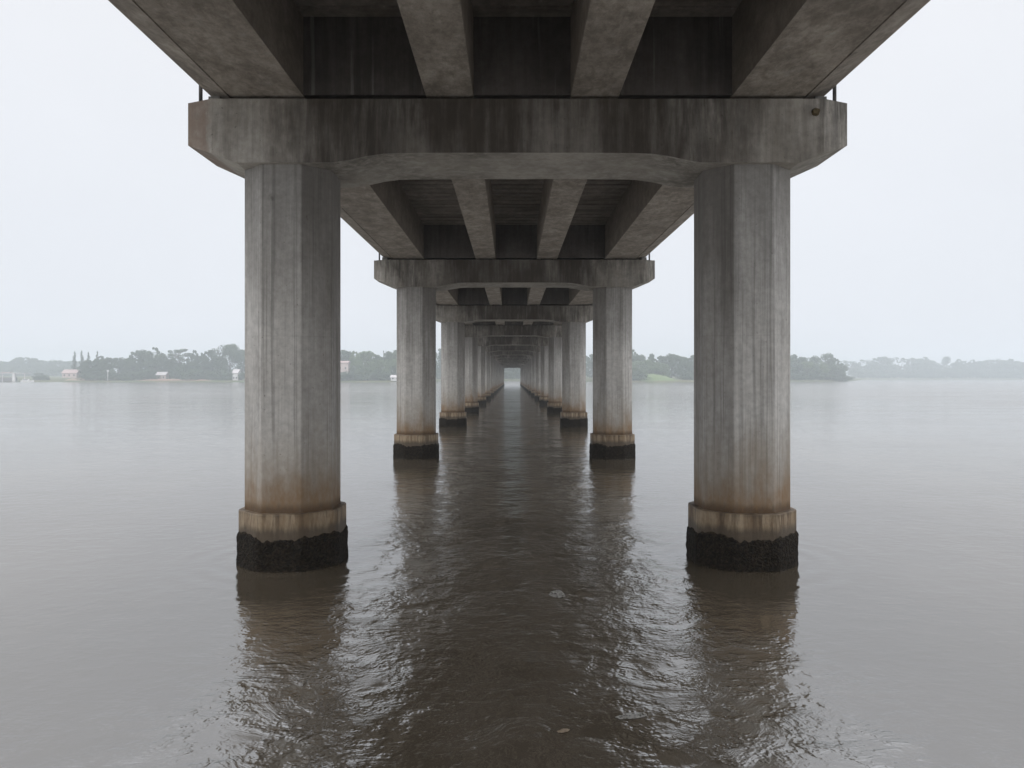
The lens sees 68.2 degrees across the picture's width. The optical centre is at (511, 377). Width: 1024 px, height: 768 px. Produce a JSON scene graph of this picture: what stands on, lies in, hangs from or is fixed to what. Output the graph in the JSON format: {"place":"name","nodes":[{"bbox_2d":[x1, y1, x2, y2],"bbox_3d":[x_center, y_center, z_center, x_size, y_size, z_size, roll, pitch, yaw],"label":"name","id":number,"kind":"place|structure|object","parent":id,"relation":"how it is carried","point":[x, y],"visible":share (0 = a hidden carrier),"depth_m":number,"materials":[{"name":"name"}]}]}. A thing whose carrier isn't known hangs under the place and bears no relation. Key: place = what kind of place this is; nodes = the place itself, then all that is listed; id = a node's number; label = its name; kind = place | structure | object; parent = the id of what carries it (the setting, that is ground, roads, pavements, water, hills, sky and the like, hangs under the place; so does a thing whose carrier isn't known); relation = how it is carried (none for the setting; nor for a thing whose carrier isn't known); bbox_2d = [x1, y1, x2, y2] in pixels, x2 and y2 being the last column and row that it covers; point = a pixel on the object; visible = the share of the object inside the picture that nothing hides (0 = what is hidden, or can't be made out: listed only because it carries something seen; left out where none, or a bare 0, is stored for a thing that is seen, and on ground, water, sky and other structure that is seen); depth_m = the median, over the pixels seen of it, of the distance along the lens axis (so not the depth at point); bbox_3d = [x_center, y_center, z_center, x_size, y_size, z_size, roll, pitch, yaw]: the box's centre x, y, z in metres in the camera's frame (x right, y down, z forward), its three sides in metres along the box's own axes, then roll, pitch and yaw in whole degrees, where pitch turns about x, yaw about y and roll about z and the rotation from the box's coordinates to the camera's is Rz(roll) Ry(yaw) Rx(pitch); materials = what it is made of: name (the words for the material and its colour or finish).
{"place":"outdoors","nodes":[
{"label":"outdoors","id":0,"kind":"place"},
{"bbox_2d":[64,377,87,380],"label":"sandy mound ground","id":1,"kind":"structure","parent":0,"point":[72,379],"depth_m":467.48,"materials":[{"name":"beige sand"}]},
{"bbox_2d":[61,369,80,377],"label":"house","id":2,"kind":"structure","parent":1,"relation":"on","point":[70,373],"depth_m":471.12,"materials":[{"name":"tile"}]},
{"bbox_2d":[137,379,206,380],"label":"shoreline","id":3,"kind":"structure","parent":0,"point":[171,380],"depth_m":462.59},
{"bbox_2d":[0,380,1023,767],"bbox_3d":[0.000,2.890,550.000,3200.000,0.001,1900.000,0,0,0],"label":"river water","id":4,"kind":"structure","parent":0,"point":[426,622],"depth_m":9.87,"materials":[{"name":"grey liquid"}]},
{"bbox_2d":[500,363,523,387],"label":"bridge pier","id":5,"kind":"structure","parent":4,"relation":"in","point":[511,364],"depth_m":198.08,"materials":[{"name":"concrete"}]},
{"bbox_2d":[501,365,522,386],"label":"bridge pier","id":6,"kind":"structure","parent":4,"relation":"in","point":[511,365],"depth_m":215.30,"materials":[{"name":"concrete"}]},
{"bbox_2d":[485,345,539,399],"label":"bridge pier","id":7,"kind":"structure","parent":4,"relation":"in","point":[494,348],"depth_m":94.74,"materials":[{"name":"concrete"}]},
{"bbox_2d":[490,351,534,396],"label":"bridge pier","id":8,"kind":"structure","parent":4,"relation":"in","point":[528,353],"depth_m":111.94,"materials":[{"name":"concrete"}]},
{"bbox_2d":[493,355,531,393],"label":"bridge pier","id":9,"kind":"structure","parent":4,"relation":"in","point":[512,356],"depth_m":129.15,"materials":[{"name":"concrete"}]},
{"bbox_2d":[496,358,528,391],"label":"bridge pier","id":10,"kind":"structure","parent":4,"relation":"in","point":[500,359],"depth_m":146.47,"materials":[{"name":"concrete"}]},
{"bbox_2d":[498,360,526,390],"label":"bridge pier","id":11,"kind":"structure","parent":4,"relation":"in","point":[512,361],"depth_m":163.60,"materials":[{"name":"concrete"}]},
{"bbox_2d":[499,362,525,388],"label":"bridge pier","id":12,"kind":"structure","parent":4,"relation":"in","point":[514,362],"depth_m":180.84,"materials":[{"name":"concrete"}]},
{"bbox_2d":[478,336,547,405],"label":"bridge pier","id":13,"kind":"structure","parent":4,"relation":"in","point":[540,342],"depth_m":77.54,"materials":[{"name":"concrete"}]},
{"bbox_2d":[465,325,561,413],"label":"bridge pier","id":14,"kind":"structure","parent":4,"relation":"in","point":[551,333],"depth_m":60.34,"materials":[{"name":"concrete"}]},
{"bbox_2d":[465,304,590,324],"bbox_3d":[0.085,-5.340,52.700,11.240,2.380,16.560,0,0,0],"label":"bridge span","id":15,"kind":"object","parent":14,"relation":"on","point":[513,323],"visible":0.02,"depth_m":60.28,"materials":[{"name":"concrete"}]},
{"bbox_2d":[374,257,654,458],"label":"bridge pier","id":16,"kind":"structure","parent":4,"relation":"in","point":[418,284],"depth_m":26.74,"materials":[{"name":"concrete"}]},
{"bbox_2d":[341,179,693,259],"bbox_3d":[0.085,-5.340,19.700,11.240,2.380,15.360,0,0,0],"label":"bridge span","id":17,"kind":"object","parent":16,"relation":"on","point":[536,219],"visible":0.33,"depth_m":22.41,"materials":[{"name":"concrete"}]},
{"bbox_2d":[436,304,592,426],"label":"bridge pier","id":18,"kind":"structure","parent":4,"relation":"in","point":[453,320],"depth_m":43.74,"materials":[{"name":"concrete"}]},
{"bbox_2d":[389,259,638,304],"bbox_3d":[0.085,-5.340,35.900,11.240,2.380,16.960,0,0,0],"label":"bridge span","id":19,"kind":"object","parent":18,"relation":"on","point":[514,296],"visible":0.05,"depth_m":43.68,"materials":[{"name":"concrete"}]},
{"bbox_2d":[188,96,846,571],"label":"bridge pier","id":20,"kind":"structure","parent":4,"relation":"in","point":[300,164],"depth_m":11.34,"materials":[{"name":"concrete"}]},
{"bbox_2d":[108,0,929,100],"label":"bridge span","id":21,"kind":"object","parent":20,"relation":"on","point":[517,49],"visible":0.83,"depth_m":10.84,"materials":[{"name":"concrete"}]},
{"bbox_2d":[549,590,564,597],"bbox_3d":[0.597,2.879,10.055,0.220,0.006,0.361,0,0,0],"label":"foam patch","id":22,"kind":"object","parent":4,"relation":"on","point":[559,594],"visible":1,"depth_m":10.01,"materials":[{"name":"grey liquid"}]},
{"bbox_2d":[616,712,646,718],"bbox_3d":[1.014,2.879,6.432,0.283,0.006,0.112,0,0,-17],"label":"foam patch","id":23,"kind":"object","parent":4,"relation":"on","point":[631,716],"visible":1,"depth_m":6.42,"materials":[{"name":"grey liquid"}]},
{"bbox_2d":[0,376,1023,381],"bbox_3d":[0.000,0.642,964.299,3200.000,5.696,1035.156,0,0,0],"label":"river bank ground","id":24,"kind":"structure","parent":0,"point":[61,379],"depth_m":510.66,"materials":[{"name":"grey soil"}]},
{"bbox_2d":[0,361,14,369],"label":"broadleaf tree","id":25,"kind":"object","parent":24,"relation":"on","point":[4,363],"visible":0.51,"depth_m":838.81,"materials":[{"name":"green plant"}]},
{"bbox_2d":[0,372,24,381],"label":"waterside pavilion","id":26,"kind":"structure","parent":24,"relation":"on","point":[13,378],"depth_m":465.00,"materials":[{"name":"metal"}]},
{"bbox_2d":[12,357,25,370],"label":"broadleaf tree","id":27,"kind":"object","parent":24,"relation":"on","point":[17,360],"visible":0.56,"depth_m":846.93,"materials":[{"name":"green plant"}]},
{"bbox_2d":[19,357,31,375],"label":"broadleaf tree","id":28,"kind":"object","parent":24,"relation":"on","point":[22,362],"visible":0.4,"depth_m":831.03,"materials":[{"name":"green plant"}]},
{"bbox_2d":[24,358,42,373],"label":"broadleaf tree","id":29,"kind":"object","parent":24,"relation":"on","point":[34,362],"visible":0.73,"depth_m":826.20,"materials":[{"name":"green plant"}]},
{"bbox_2d":[46,359,65,373],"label":"broadleaf tree","id":30,"kind":"object","parent":24,"relation":"on","point":[52,364],"visible":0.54,"depth_m":822.71,"materials":[{"name":"green plant"}]},
{"bbox_2d":[81,359,102,378],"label":"broadleaf tree","id":31,"kind":"object","parent":24,"relation":"on","point":[87,369],"visible":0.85,"depth_m":470.58,"materials":[{"name":"green plant"}]},
{"bbox_2d":[85,370,108,380],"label":"bush","id":32,"kind":"object","parent":24,"relation":"on","point":[97,371],"visible":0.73,"depth_m":469.39,"materials":[{"name":"green plant"}]},
{"bbox_2d":[99,357,118,374],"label":"broadleaf tree","id":33,"kind":"object","parent":24,"relation":"on","point":[105,361],"visible":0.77,"depth_m":471.94,"materials":[{"name":"green plant"}]},
{"bbox_2d":[100,369,118,379],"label":"bush","id":34,"kind":"object","parent":24,"relation":"on","point":[111,374],"visible":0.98,"depth_m":464.79,"materials":[{"name":"green plant"}]},
{"bbox_2d":[112,357,126,372],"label":"broadleaf tree","id":35,"kind":"object","parent":24,"relation":"on","point":[119,360],"visible":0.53,"depth_m":500.11,"materials":[{"name":"green plant"}]},
{"bbox_2d":[116,373,134,380],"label":"bush","id":36,"kind":"object","parent":24,"relation":"on","point":[120,378],"visible":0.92,"depth_m":465.69,"materials":[{"name":"green plant"}]},
{"bbox_2d":[121,358,140,379],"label":"broadleaf tree","id":37,"kind":"object","parent":24,"relation":"on","point":[127,361],"visible":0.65,"depth_m":480.88,"materials":[{"name":"green plant"}]},
{"bbox_2d":[123,371,140,379],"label":"bush","id":38,"kind":"object","parent":24,"relation":"on","point":[132,374],"visible":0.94,"depth_m":467.34,"materials":[{"name":"green plant"}]},
{"bbox_2d":[125,349,152,372],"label":"broadleaf tree","id":39,"kind":"object","parent":24,"relation":"on","point":[140,353],"visible":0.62,"depth_m":483.10,"materials":[{"name":"green plant"}]},
{"bbox_2d":[136,369,154,379],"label":"bush","id":40,"kind":"object","parent":24,"relation":"on","point":[143,374],"visible":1,"depth_m":467.13,"materials":[{"name":"green plant"}]},
{"bbox_2d":[142,347,165,378],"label":"broadleaf tree","id":41,"kind":"object","parent":24,"relation":"on","point":[159,358],"visible":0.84,"depth_m":481.48,"materials":[{"name":"green plant"}]},
{"bbox_2d":[156,372,168,378],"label":"house","id":42,"kind":"structure","parent":24,"relation":"on","point":[163,375],"depth_m":475.75,"materials":[{"name":"metal"}]},
{"bbox_2d":[160,359,177,378],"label":"broadleaf tree","id":43,"kind":"object","parent":24,"relation":"on","point":[166,365],"visible":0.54,"depth_m":482.19,"materials":[{"name":"green plant"}]},
{"bbox_2d":[168,363,185,377],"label":"broadleaf tree","id":44,"kind":"object","parent":24,"relation":"on","point":[173,371],"visible":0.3,"depth_m":475.54,"materials":[{"name":"green plant"}]},
{"bbox_2d":[165,349,191,369],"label":"umbrella tree","id":45,"kind":"object","parent":24,"relation":"on","point":[175,358],"visible":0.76,"depth_m":479.44,"materials":[{"name":"green plant"}]},
{"bbox_2d":[175,360,195,378],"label":"broadleaf tree","id":46,"kind":"object","parent":24,"relation":"on","point":[189,366],"visible":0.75,"depth_m":471.31,"materials":[{"name":"green plant"}]},
{"bbox_2d":[186,350,198,370],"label":"broadleaf tree","id":47,"kind":"object","parent":24,"relation":"on","point":[194,357],"visible":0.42,"depth_m":490.94,"materials":[{"name":"green plant"}]},
{"bbox_2d":[194,352,210,374],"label":"broadleaf tree","id":48,"kind":"object","parent":24,"relation":"on","point":[203,365],"visible":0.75,"depth_m":486.14,"materials":[{"name":"green plant"}]},
{"bbox_2d":[203,348,220,373],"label":"broadleaf tree","id":49,"kind":"object","parent":24,"relation":"on","point":[210,353],"visible":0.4,"depth_m":490.75,"materials":[{"name":"green plant"}]},
{"bbox_2d":[210,356,228,374],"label":"broadleaf tree","id":50,"kind":"object","parent":24,"relation":"on","point":[222,359],"visible":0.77,"depth_m":485.21,"materials":[{"name":"green plant"}]},
{"bbox_2d":[216,343,242,371],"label":"broadleaf tree","id":51,"kind":"object","parent":24,"relation":"on","point":[234,353],"visible":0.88,"depth_m":487.66,"materials":[{"name":"green plant"}]},
{"bbox_2d":[232,369,241,379],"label":"house","id":52,"kind":"structure","parent":24,"relation":"on","point":[235,372],"depth_m":463.00,"materials":[{"name":"metal"}]},
{"bbox_2d":[236,349,244,372],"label":"broadleaf tree","id":53,"kind":"object","parent":24,"relation":"on","point":[242,351],"visible":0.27,"depth_m":507.22,"materials":[{"name":"green plant"}]},
{"bbox_2d":[341,361,350,379],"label":"house","id":54,"kind":"structure","parent":24,"relation":"on","point":[345,366],"depth_m":460.00,"materials":[{"name":"tile"}]},
{"bbox_2d":[341,349,353,360],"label":"broadleaf tree","id":55,"kind":"object","parent":24,"relation":"on","point":[345,355],"visible":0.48,"depth_m":476.53,"materials":[{"name":"green plant"}]},
{"bbox_2d":[346,372,359,380],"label":"bush","id":56,"kind":"object","parent":24,"relation":"on","point":[352,376],"visible":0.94,"depth_m":455.40,"materials":[{"name":"green plant"}]},
{"bbox_2d":[349,351,363,372],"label":"broadleaf tree","id":57,"kind":"object","parent":24,"relation":"on","point":[353,357],"visible":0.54,"depth_m":467.55,"materials":[{"name":"green plant"}]},
{"bbox_2d":[350,360,366,379],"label":"broadleaf tree","id":58,"kind":"object","parent":24,"relation":"on","point":[360,368],"visible":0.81,"depth_m":461.55,"materials":[{"name":"green plant"}]},
{"bbox_2d":[356,351,375,372],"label":"broadleaf tree","id":59,"kind":"object","parent":24,"relation":"on","point":[366,356],"visible":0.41,"depth_m":484.72,"materials":[{"name":"green plant"}]},
{"bbox_2d":[363,359,379,374],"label":"broadleaf tree","id":60,"kind":"object","parent":24,"relation":"on","point":[372,367],"visible":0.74,"depth_m":461.72,"materials":[{"name":"green plant"}]},
{"bbox_2d":[374,372,391,380],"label":"bush","id":61,"kind":"object","parent":24,"relation":"on","point":[385,376],"visible":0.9,"depth_m":456.17,"materials":[{"name":"green plant"}]},
{"bbox_2d":[376,359,393,378],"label":"broadleaf tree","id":62,"kind":"object","parent":24,"relation":"on","point":[383,364],"visible":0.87,"depth_m":461.79,"materials":[{"name":"green plant"}]},
{"bbox_2d":[388,359,396,374],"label":"broadleaf tree","id":63,"kind":"object","parent":24,"relation":"on","point":[393,364],"visible":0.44,"depth_m":461.84,"materials":[{"name":"green plant"}]},
{"bbox_2d":[436,349,440,378],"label":"broadleaf tree","id":64,"kind":"object","parent":24,"relation":"on","point":[438,371],"visible":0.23,"depth_m":530.28,"materials":[{"name":"green plant"}]},
{"bbox_2d":[586,354,592,377],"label":"broadleaf tree","id":65,"kind":"object","parent":24,"relation":"on","point":[589,361],"visible":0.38,"depth_m":513.94,"materials":[{"name":"green plant"}]},
{"bbox_2d":[633,360,648,374],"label":"broadleaf tree","id":66,"kind":"object","parent":24,"relation":"on","point":[641,369],"visible":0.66,"depth_m":478.44,"materials":[{"name":"green plant"}]},
{"bbox_2d":[636,372,652,380],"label":"bush","id":67,"kind":"object","parent":24,"relation":"on","point":[641,375],"visible":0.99,"depth_m":452.29,"materials":[{"name":"green plant"}]},
{"bbox_2d":[641,359,655,373],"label":"broadleaf tree","id":68,"kind":"object","parent":24,"relation":"on","point":[649,366],"visible":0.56,"depth_m":481.07,"materials":[{"name":"green plant"}]},
{"bbox_2d":[650,362,661,374],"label":"broadleaf tree","id":69,"kind":"object","parent":24,"relation":"on","point":[656,367],"visible":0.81,"depth_m":482.60,"materials":[{"name":"green plant"}]},
{"bbox_2d":[655,355,669,373],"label":"broadleaf tree","id":70,"kind":"object","parent":24,"relation":"on","point":[661,359],"visible":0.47,"depth_m":492.39,"materials":[{"name":"green plant"}]},
{"bbox_2d":[656,363,671,376],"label":"broadleaf tree","id":71,"kind":"object","parent":24,"relation":"on","point":[665,367],"visible":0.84,"depth_m":481.82,"materials":[{"name":"green plant"}]},
{"bbox_2d":[664,353,678,377],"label":"broadleaf tree","id":72,"kind":"object","parent":24,"relation":"on","point":[672,358],"visible":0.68,"depth_m":492.50,"materials":[{"name":"green plant"}]},
{"bbox_2d":[673,356,688,378],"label":"broadleaf tree","id":73,"kind":"object","parent":24,"relation":"on","point":[681,360],"visible":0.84,"depth_m":486.87,"materials":[{"name":"green plant"}]},
{"bbox_2d":[678,362,693,378],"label":"broadleaf tree","id":74,"kind":"object","parent":24,"relation":"on","point":[687,366],"visible":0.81,"depth_m":481.22,"materials":[{"name":"green plant"}]},
{"bbox_2d":[680,372,693,379],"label":"bush","id":75,"kind":"object","parent":24,"relation":"on","point":[686,374],"visible":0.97,"depth_m":461.10,"materials":[{"name":"green plant"}]},
{"bbox_2d":[791,362,804,379],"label":"broadleaf tree","id":76,"kind":"object","parent":24,"relation":"on","point":[797,366],"visible":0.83,"depth_m":518.32,"materials":[{"name":"green plant"}]},
{"bbox_2d":[800,361,815,376],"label":"broadleaf tree","id":77,"kind":"object","parent":24,"relation":"on","point":[808,365],"visible":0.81,"depth_m":522.33,"materials":[{"name":"green plant"}]},
{"bbox_2d":[802,363,820,379],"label":"broadleaf tree","id":78,"kind":"object","parent":24,"relation":"on","point":[817,367],"visible":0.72,"depth_m":523.35,"materials":[{"name":"green plant"}]},
{"bbox_2d":[809,355,824,365],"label":"broadleaf tree","id":79,"kind":"object","parent":24,"relation":"on","point":[815,359],"visible":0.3,"depth_m":544.96,"materials":[{"name":"green plant"}]},
{"bbox_2d":[816,362,830,379],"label":"broadleaf tree","id":80,"kind":"object","parent":24,"relation":"on","point":[826,370],"visible":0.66,"depth_m":527.83,"materials":[{"name":"green plant"}]},
{"bbox_2d":[818,353,835,374],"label":"broadleaf tree","id":81,"kind":"object","parent":24,"relation":"on","point":[828,357],"visible":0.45,"depth_m":553.41,"materials":[{"name":"green plant"}]},
{"bbox_2d":[824,364,838,379],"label":"broadleaf tree","id":82,"kind":"object","parent":24,"relation":"on","point":[832,367],"visible":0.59,"depth_m":535.17,"materials":[{"name":"green plant"}]},
{"bbox_2d":[831,366,845,379],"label":"broadleaf tree","id":83,"kind":"object","parent":24,"relation":"on","point":[841,372],"visible":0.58,"depth_m":540.76,"materials":[{"name":"green plant"}]},
{"bbox_2d":[846,367,861,377],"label":"bush","id":84,"kind":"object","parent":24,"relation":"on","point":[854,372],"visible":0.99,"depth_m":981.33,"materials":[{"name":"green plant"}]},
{"bbox_2d":[867,362,883,373],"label":"broadleaf tree","id":85,"kind":"object","parent":24,"relation":"on","point":[874,366],"visible":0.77,"depth_m":990.37,"materials":[{"name":"green plant"}]},
{"bbox_2d":[869,356,894,373],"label":"broadleaf tree","id":86,"kind":"object","parent":24,"relation":"on","point":[883,360],"visible":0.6,"depth_m":1002.13,"materials":[{"name":"green plant"}]},
{"bbox_2d":[883,364,896,377],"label":"broadleaf tree","id":87,"kind":"object","parent":24,"relation":"on","point":[891,368],"visible":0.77,"depth_m":990.25,"materials":[{"name":"green plant"}]},
{"bbox_2d":[892,357,910,368],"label":"slender tree","id":88,"kind":"object","parent":24,"relation":"on","point":[897,361],"visible":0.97,"depth_m":1000.12,"materials":[{"name":"green plant"}]},
{"bbox_2d":[904,358,921,372],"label":"broadleaf tree","id":89,"kind":"object","parent":24,"relation":"on","point":[917,366],"visible":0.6,"depth_m":1003.00,"materials":[{"name":"green plant"}]},
{"bbox_2d":[917,357,933,372],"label":"broadleaf tree","id":90,"kind":"object","parent":24,"relation":"on","point":[926,364],"visible":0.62,"depth_m":1012.70,"materials":[{"name":"green plant"}]},
{"bbox_2d":[948,367,964,377],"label":"bush","id":91,"kind":"object","parent":24,"relation":"on","point":[956,374],"visible":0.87,"depth_m":981.63,"materials":[{"name":"green plant"}]},
{"bbox_2d":[951,359,966,372],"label":"broadleaf tree","id":92,"kind":"object","parent":24,"relation":"on","point":[957,363],"visible":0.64,"depth_m":1005.38,"materials":[{"name":"green plant"}]},
{"bbox_2d":[960,361,972,373],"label":"broadleaf tree","id":93,"kind":"object","parent":24,"relation":"on","point":[968,366],"visible":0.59,"depth_m":999.66,"materials":[{"name":"green plant"}]},
{"bbox_2d":[976,360,994,372],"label":"broadleaf tree","id":94,"kind":"object","parent":24,"relation":"on","point":[982,365],"visible":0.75,"depth_m":990.42,"materials":[{"name":"green plant"}]},
{"bbox_2d":[994,360,1012,373],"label":"broadleaf tree","id":95,"kind":"object","parent":24,"relation":"on","point":[1002,364],"visible":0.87,"depth_m":990.42,"materials":[{"name":"green plant"}]},
{"bbox_2d":[1003,359,1019,376],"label":"broadleaf tree","id":96,"kind":"object","parent":24,"relation":"on","point":[1013,365],"visible":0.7,"depth_m":991.77,"materials":[{"name":"green plant"}]},
{"bbox_2d":[0,0,1023,375],"label":"sky","id":97,"kind":"structure","parent":0,"point":[119,238],"materials":[{"name":"white"}]},
{"bbox_2d":[639,374,676,380],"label":"grassy slope ground","id":98,"kind":"structure","parent":0,"point":[655,377],"depth_m":453.23,"materials":[{"name":"green plant"}]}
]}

